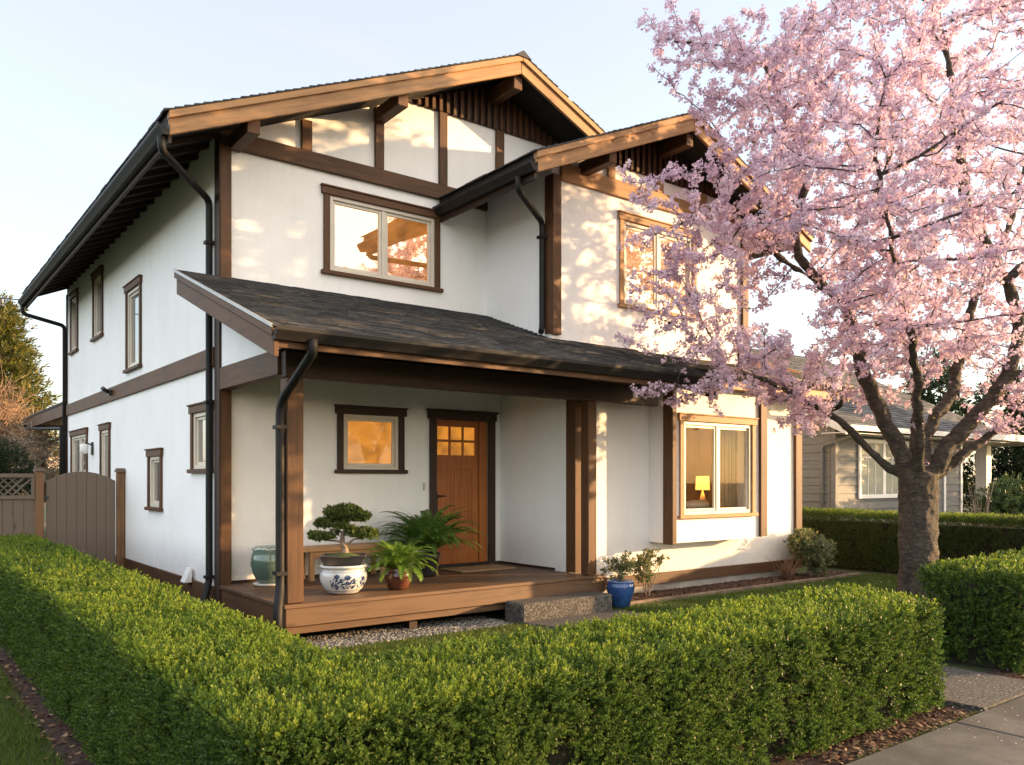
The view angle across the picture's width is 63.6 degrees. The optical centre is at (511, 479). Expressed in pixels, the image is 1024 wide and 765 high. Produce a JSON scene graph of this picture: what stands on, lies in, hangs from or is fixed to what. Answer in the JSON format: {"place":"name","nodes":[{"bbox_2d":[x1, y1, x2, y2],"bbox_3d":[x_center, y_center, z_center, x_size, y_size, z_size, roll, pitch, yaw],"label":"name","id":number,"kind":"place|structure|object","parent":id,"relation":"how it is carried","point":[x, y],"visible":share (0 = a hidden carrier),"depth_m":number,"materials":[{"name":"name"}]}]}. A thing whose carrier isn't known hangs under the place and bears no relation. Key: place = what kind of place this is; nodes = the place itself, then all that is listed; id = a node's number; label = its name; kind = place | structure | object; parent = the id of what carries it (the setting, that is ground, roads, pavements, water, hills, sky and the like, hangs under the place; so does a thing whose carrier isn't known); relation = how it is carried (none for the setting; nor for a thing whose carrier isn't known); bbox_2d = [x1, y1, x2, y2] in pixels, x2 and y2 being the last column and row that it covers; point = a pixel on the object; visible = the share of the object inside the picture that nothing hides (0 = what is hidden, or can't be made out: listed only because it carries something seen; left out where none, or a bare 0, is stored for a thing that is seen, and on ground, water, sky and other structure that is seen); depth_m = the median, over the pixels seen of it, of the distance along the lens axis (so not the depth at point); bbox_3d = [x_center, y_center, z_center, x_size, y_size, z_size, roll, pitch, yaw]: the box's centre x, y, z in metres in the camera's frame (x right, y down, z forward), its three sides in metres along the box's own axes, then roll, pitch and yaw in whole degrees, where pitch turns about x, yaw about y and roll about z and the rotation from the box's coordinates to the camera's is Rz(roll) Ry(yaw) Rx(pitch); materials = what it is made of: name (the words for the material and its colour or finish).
{"place":"outdoors","nodes":[
{"label":"outdoors","id":0,"kind":"place"},
{"bbox_2d":[0,664,65,764],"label":"side lawn","id":1,"kind":"structure","parent":0,"point":[30,736],"depth_m":5.31,"materials":[{"name":"green plant"}]},
{"bbox_2d":[300,615,513,648],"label":"gravel","id":2,"kind":"structure","parent":0,"point":[372,635],"depth_m":9.04,"materials":[{"name":"grey gravel"}]},
{"bbox_2d":[0,485,993,764],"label":"ground","id":3,"kind":"structure","parent":0,"point":[498,615],"depth_m":9.38,"materials":[{"name":"soil"}]},
{"bbox_2d":[0,474,34,537],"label":"fence","id":4,"kind":"object","parent":3,"relation":"on","point":[16,514],"visible":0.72,"depth_m":12.51,"materials":[{"name":"brown wood"}]},
{"bbox_2d":[0,436,35,517],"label":"shrub","id":5,"kind":"object","parent":3,"relation":"on","point":[16,454],"visible":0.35,"depth_m":16.21,"materials":[{"name":"green plant"}]},
{"bbox_2d":[0,360,57,466],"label":"bare tree","id":6,"kind":"object","parent":3,"relation":"on","point":[11,405],"visible":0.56,"depth_m":22.65,"materials":[{"name":"brown plant"}]},
{"bbox_2d":[0,289,61,502],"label":"conifer","id":7,"kind":"object","parent":3,"relation":"on","point":[17,350],"visible":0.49,"depth_m":26.32,"materials":[{"name":"green plant"}]},
{"bbox_2d":[2,404,59,533],"bbox_3d":[-12.378,-0.152,21.598,2.729,3.673,2.921,0,0,-38],"label":"bare tree","id":8,"kind":"object","parent":3,"relation":"on","point":[40,455],"visible":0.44,"depth_m":21.34,"materials":[{"name":"brown plant"}]},
{"bbox_2d":[17,457,58,526],"bbox_3d":[-13.688,0.505,25.547,3.000,2.350,2.600,0,0,-38],"label":"carport","id":9,"kind":"object","parent":3,"relation":"on","point":[48,468],"visible":0.01,"depth_m":24.20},
{"bbox_2d":[33,467,45,538],"bbox_3d":[-7.271,0.797,12.698,0.150,1.965,0.150,0,0,-38],"label":"fence post","id":10,"kind":"object","parent":3,"relation":"on","point":[39,501],"visible":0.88,"depth_m":12.65,"materials":[{"name":"brown wood"}]},
{"bbox_2d":[44,472,114,562],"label":"gate","id":11,"kind":"structure","parent":10,"relation":"attached to","point":[80,511],"depth_m":13.06,"materials":[{"name":"brown wood"}]},
{"bbox_2d":[0,644,100,764],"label":"soil strip","id":12,"kind":"object","parent":3,"relation":"on","point":[58,733],"visible":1,"depth_m":5.77,"materials":[{"name":"brown soil"}]},
{"bbox_2d":[114,468,125,566],"bbox_3d":[-6.359,0.797,13.398,0.150,1.965,0.150,0,0,-38],"label":"fence post","id":13,"kind":"object","parent":3,"relation":"on","point":[120,514],"visible":0.87,"depth_m":13.36,"materials":[{"name":"brown wood"}]},
{"bbox_2d":[18,50,853,635],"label":"house","id":14,"kind":"structure","parent":3,"relation":"on","point":[292,314],"depth_m":11.16,"materials":[{"name":"white paint"}]},
{"bbox_2d":[68,288,78,355],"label":"window","id":15,"kind":"structure","parent":14,"relation":"in","point":[73,296],"depth_m":17.00,"materials":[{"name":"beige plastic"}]},
{"bbox_2d":[68,427,87,471],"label":"window","id":16,"kind":"structure","parent":14,"relation":"in","point":[78,461],"depth_m":16.67,"materials":[{"name":"beige plastic"}]},
{"bbox_2d":[90,264,103,341],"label":"window","id":17,"kind":"structure","parent":14,"relation":"in","point":[97,275],"depth_m":15.22,"materials":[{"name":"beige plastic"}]},
{"bbox_2d":[97,422,110,477],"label":"window","id":18,"kind":"structure","parent":14,"relation":"in","point":[104,428],"depth_m":14.75,"materials":[{"name":"beige plastic"}]},
{"bbox_2d":[122,274,142,373],"bbox_3d":[-5.920,-2.410,12.948,0.132,1.400,1.040,0,0,-38],"label":"window","id":19,"kind":"structure","parent":14,"relation":"in","point":[133,289],"depth_m":13.07,"materials":[{"name":"glass"}]},
{"bbox_2d":[144,448,162,511],"bbox_3d":[-5.150,0.000,11.944,0.132,0.900,0.830,0,0,-38],"label":"window","id":20,"kind":"structure","parent":14,"relation":"in","point":[154,455],"depth_m":12.05,"materials":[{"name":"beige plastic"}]},
{"bbox_2d":[186,400,213,472],"bbox_3d":[-3.828,-0.515,10.223,0.132,0.870,0.930,0,0,-38],"label":"window","id":21,"kind":"structure","parent":14,"relation":"in","point":[197,411],"depth_m":10.41,"materials":[{"name":"beige plastic"}]},
{"bbox_2d":[250,545,274,586],"bbox_3d":[-2.849,1.010,9.688,0.430,0.450,0.430,0,0,-38],"label":"planter","id":22,"kind":"object","parent":14,"relation":"on","point":[262,562],"visible":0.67,"depth_m":9.51,"materials":[{"name":"teal ceramic"}]},
{"bbox_2d":[319,563,366,594],"bbox_3d":[-1.840,1.079,9.014,0.514,0.312,0.514,0,0,-38],"label":"planter","id":23,"kind":"object","parent":14,"relation":"on","point":[342,579],"visible":0.98,"depth_m":8.81,"materials":[{"name":"ceramic"}]},
{"bbox_2d":[306,501,378,565],"bbox_3d":[-1.846,0.580,9.014,0.787,0.686,0.398,0,0,-2],"label":"bonsai tree","id":24,"kind":"object","parent":23,"relation":"in","point":[339,517],"visible":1,"depth_m":8.92,"materials":[{"name":"green plant"}]},
{"bbox_2d":[303,542,394,581],"bbox_3d":[-2.133,1.030,10.415,1.300,0.409,0.360,0,0,-38],"label":"bench","id":25,"kind":"object","parent":14,"relation":"on","point":[314,552],"visible":0.54,"depth_m":10.20,"materials":[{"name":"brown wood"}]},
{"bbox_2d":[334,404,408,473],"bbox_3d":[-1.874,-0.525,10.972,1.080,0.890,0.132,0,0,-38],"label":"window","id":26,"kind":"structure","parent":14,"relation":"in","point":[367,436],"depth_m":10.98,"materials":[{"name":"beige plastic"}]},
{"bbox_2d":[320,183,443,292],"bbox_3d":[-1.721,-3.200,11.089,1.845,1.140,0.132,0,0,-38],"label":"window","id":27,"kind":"structure","parent":14,"relation":"in","point":[367,237],"depth_m":11.06,"materials":[{"name":"beige plastic"}]},
{"bbox_2d":[364,539,437,589],"bbox_3d":[-1.287,0.954,9.319,0.890,0.563,0.877,0,0,32],"label":"potted fern","id":28,"kind":"object","parent":14,"relation":"on","point":[397,561],"visible":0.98,"depth_m":9.20,"materials":[{"name":"green plant"}]},
{"bbox_2d":[366,505,486,576],"bbox_3d":[-1.105,0.777,10.646,1.625,0.916,1.481,0,0,-38],"label":"potted fern","id":29,"kind":"object","parent":14,"relation":"on","point":[430,530],"visible":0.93,"depth_m":10.45,"materials":[{"name":"green plant"}]},
{"bbox_2d":[437,419,477,564],"bbox_3d":[-0.788,0.178,11.835,0.765,2.055,0.125,0,0,-38],"label":"front door","id":30,"kind":"structure","parent":14,"relation":"in","point":[457,441],"depth_m":11.89,"materials":[{"name":"brown wood"}]},
{"bbox_2d":[440,564,515,572],"bbox_3d":[-0.467,1.226,11.398,0.900,0.018,0.550,0,0,-38],"label":"doormat","id":31,"kind":"object","parent":14,"relation":"on","point":[475,568],"visible":1,"depth_m":11.30,"materials":[{"name":"brown fabric"}]},
{"bbox_2d":[617,210,698,320],"bbox_3d":[2.163,-3.120,12.193,1.740,1.360,0.132,0,0,-38],"label":"window","id":32,"kind":"structure","parent":14,"relation":"in","point":[631,258],"depth_m":12.04,"materials":[{"name":"glass"}]},
{"bbox_2d":[686,500,709,508],"bbox_3d":[2.256,0.783,13.646,1.800,0.894,1.540,0,0,-38],"label":"bed","id":33,"kind":"object","parent":14,"relation":"in","point":[692,504],"visible":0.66,"depth_m":13.48,"materials":[{"name":"white fabric"}]},
{"bbox_2d":[677,412,758,518],"bbox_3d":[3.087,-0.198,12.373,1.846,1.525,0.132,0,0,-38],"label":"window","id":34,"kind":"structure","parent":14,"relation":"in","point":[748,425],"depth_m":12.37,"materials":[{"name":"beige plastic"}]},
{"bbox_2d":[720,430,737,507],"bbox_3d":[3.386,-0.080,12.928,0.404,1.720,0.083,0,0,-38],"label":"curtain","id":35,"kind":"object","parent":14,"relation":"hanging from","point":[728,468],"visible":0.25,"depth_m":12.92,"materials":[{"name":"beige fabric"}]},
{"bbox_2d":[0,533,948,764],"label":"hedge","id":36,"kind":"object","parent":3,"relation":"on","point":[121,665],"visible":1,"depth_m":4.32,"materials":[{"name":"green plant"}]},
{"bbox_2d":[0,657,1023,764],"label":"leaf litter","id":37,"kind":"object","parent":3,"relation":"on","point":[855,741],"visible":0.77,"depth_m":5.40,"materials":[{"name":"brown plant"}]},
{"bbox_2d":[505,591,611,625],"bbox_3d":[0.587,1.565,10.041,1.440,0.270,0.355,0,0,-38],"label":"concrete step","id":38,"kind":"object","parent":3,"relation":"on","point":[519,611],"visible":0.7,"depth_m":9.83,"materials":[{"name":"grey concrete"}]},
{"bbox_2d":[599,550,635,607],"bbox_3d":[1.372,1.272,10.694,0.462,0.735,0.438,0,0,12],"label":"potted shrub","id":39,"kind":"object","parent":3,"relation":"on","point":[620,590],"visible":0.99,"depth_m":10.59,"materials":[{"name":"blue ceramic"}]},
{"bbox_2d":[630,572,860,605],"bbox_3d":[3.745,1.663,12.652,5.850,0.075,0.070,0,0,-38],"label":"edging","id":40,"kind":"object","parent":3,"relation":"on","point":[738,589],"visible":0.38,"depth_m":12.33,"materials":[{"name":"wood"}]},
{"bbox_2d":[613,0,1023,606],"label":"cherry tree","id":41,"kind":"object","parent":3,"relation":"on","point":[918,470],"visible":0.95,"depth_m":9.98,"materials":[{"name":"pink plant"}]},
{"bbox_2d":[769,706,976,764],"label":"soil strip","id":42,"kind":"object","parent":3,"relation":"on","point":[798,760],"depth_m":5.22,"materials":[{"name":"brown soil"}]},
{"bbox_2d":[853,699,1012,760],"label":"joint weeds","id":43,"kind":"object","parent":42,"relation":"on","point":[925,732],"visible":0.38,"depth_m":5.45,"materials":[{"name":"green plant"}]},
{"bbox_2d":[749,348,1023,525],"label":"house","id":44,"kind":"structure","parent":3,"relation":"on","point":[842,468],"depth_m":18.85,"materials":[{"name":"grey wood"}]},
{"bbox_2d":[858,439,908,498],"bbox_3d":[8.652,-0.245,19.191,2.200,1.350,0.045,0,0,-38],"label":"window","id":45,"kind":"structure","parent":44,"relation":"in","point":[873,480],"depth_m":18.96,"materials":[{"name":"grey glass"}]},
{"bbox_2d":[802,506,1023,573],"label":"hedge","id":46,"kind":"object","parent":3,"relation":"on","point":[863,543],"visible":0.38,"depth_m":14.81,"materials":[{"name":"green plant"}]},
{"bbox_2d":[900,347,984,523],"bbox_3d":[13.437,-1.191,27.020,3.771,6.582,3.963,0,0,-38],"label":"evergreen tree","id":47,"kind":"object","parent":3,"relation":"on","point":[930,396],"visible":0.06,"depth_m":26.66,"materials":[{"name":"green plant"}]},
{"bbox_2d":[913,547,1023,675],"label":"hedge","id":48,"kind":"object","parent":3,"relation":"on","point":[982,599],"visible":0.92,"depth_m":7.36,"materials":[{"name":"green plant"}]},
{"bbox_2d":[959,477,1000,525],"bbox_3d":[10.387,0.808,18.322,1.166,1.756,0.584,0,0,-38],"label":"bare shrub","id":49,"kind":"object","parent":3,"relation":"on","point":[987,507],"visible":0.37,"depth_m":18.33,"materials":[{"name":"brown plant"}]},
{"bbox_2d":[963,363,1023,523],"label":"evergreen tree","id":50,"kind":"object","parent":3,"relation":"on","point":[1005,458],"visible":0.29,"depth_m":27.27,"materials":[{"name":"green plant"}]},
{"bbox_2d":[971,471,1023,526],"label":"shrub","id":51,"kind":"object","parent":3,"relation":"on","point":[1011,502],"visible":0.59,"depth_m":18.51,"materials":[{"name":"green plant"}]},
{"bbox_2d":[982,669,1023,679],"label":"soil strip","id":52,"kind":"object","parent":3,"relation":"on","point":[999,672],"depth_m":7.13,"materials":[{"name":"brown soil"}]},
{"label":"mulch bed","id":53,"kind":"structure","parent":3,"relation":"on","visible":0},
{"bbox_2d":[632,570,848,600],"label":"mulch","id":54,"kind":"object","parent":53,"relation":"on","point":[706,588],"visible":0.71,"depth_m":12.64,"materials":[{"name":"brown plant"}]},
{"bbox_2d":[631,548,669,595],"bbox_3d":[1.893,1.299,11.573,0.623,0.714,0.382,0,0,-38],"label":"shrub","id":55,"kind":"object","parent":54,"relation":"on","point":[645,563],"visible":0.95,"depth_m":11.50,"materials":[{"name":"green plant"}]},
{"bbox_2d":[765,552,802,579],"bbox_3d":[4.487,1.418,13.464,0.744,0.473,0.390,0,0,-38],"label":"dry shrub","id":56,"kind":"object","parent":54,"relation":"on","point":[785,574],"visible":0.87,"depth_m":13.43,"materials":[{"name":"brown plant"}]},
{"bbox_2d":[783,527,837,576],"bbox_3d":[5.025,1.222,13.931,1.071,0.875,0.770,0,0,-38],"label":"shrub","id":57,"kind":"object","parent":54,"relation":"on","point":[813,548],"visible":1,"depth_m":13.73,"materials":[{"name":"green plant"}]},
{"bbox_2d":[0,0,1023,481],"label":"sky","id":58,"kind":"structure","parent":0,"point":[82,82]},
{"bbox_2d":[330,572,943,667],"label":"lawn","id":59,"kind":"structure","parent":0,"point":[882,581],"depth_m":10.91,"materials":[{"name":"green plant"}]},
{"bbox_2d":[523,609,1023,712],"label":"entry path","id":60,"kind":"structure","parent":0,"point":[981,692],"depth_m":6.55,"materials":[{"name":"grey concrete"}]},
{"bbox_2d":[845,696,1023,764],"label":"sidewalk","id":61,"kind":"structure","parent":0,"point":[960,742],"depth_m":5.13,"materials":[{"name":"concrete"}]},
{"bbox_2d":[520,577,1023,740],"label":"fallen petals","id":62,"kind":"object","parent":61,"relation":"on","point":[909,720],"visible":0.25,"depth_m":6.66,"materials":[{"name":"pink plant"}]},
{"bbox_3d":[3.303,0.932,14.336,0.540,0.595,0.520,0,0,-38],"label":"night stand","id":63,"kind":"object","parent":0,"visible":0},
{"bbox_2d":[695,476,709,500],"bbox_3d":[3.309,0.285,14.328,0.250,0.690,0.250,0,0,-38],"label":"table lamp","id":64,"kind":"object","parent":63,"relation":"on","point":[702,483],"visible":0.56,"depth_m":14.24,"materials":[{"name":"fabric"}]}
]}

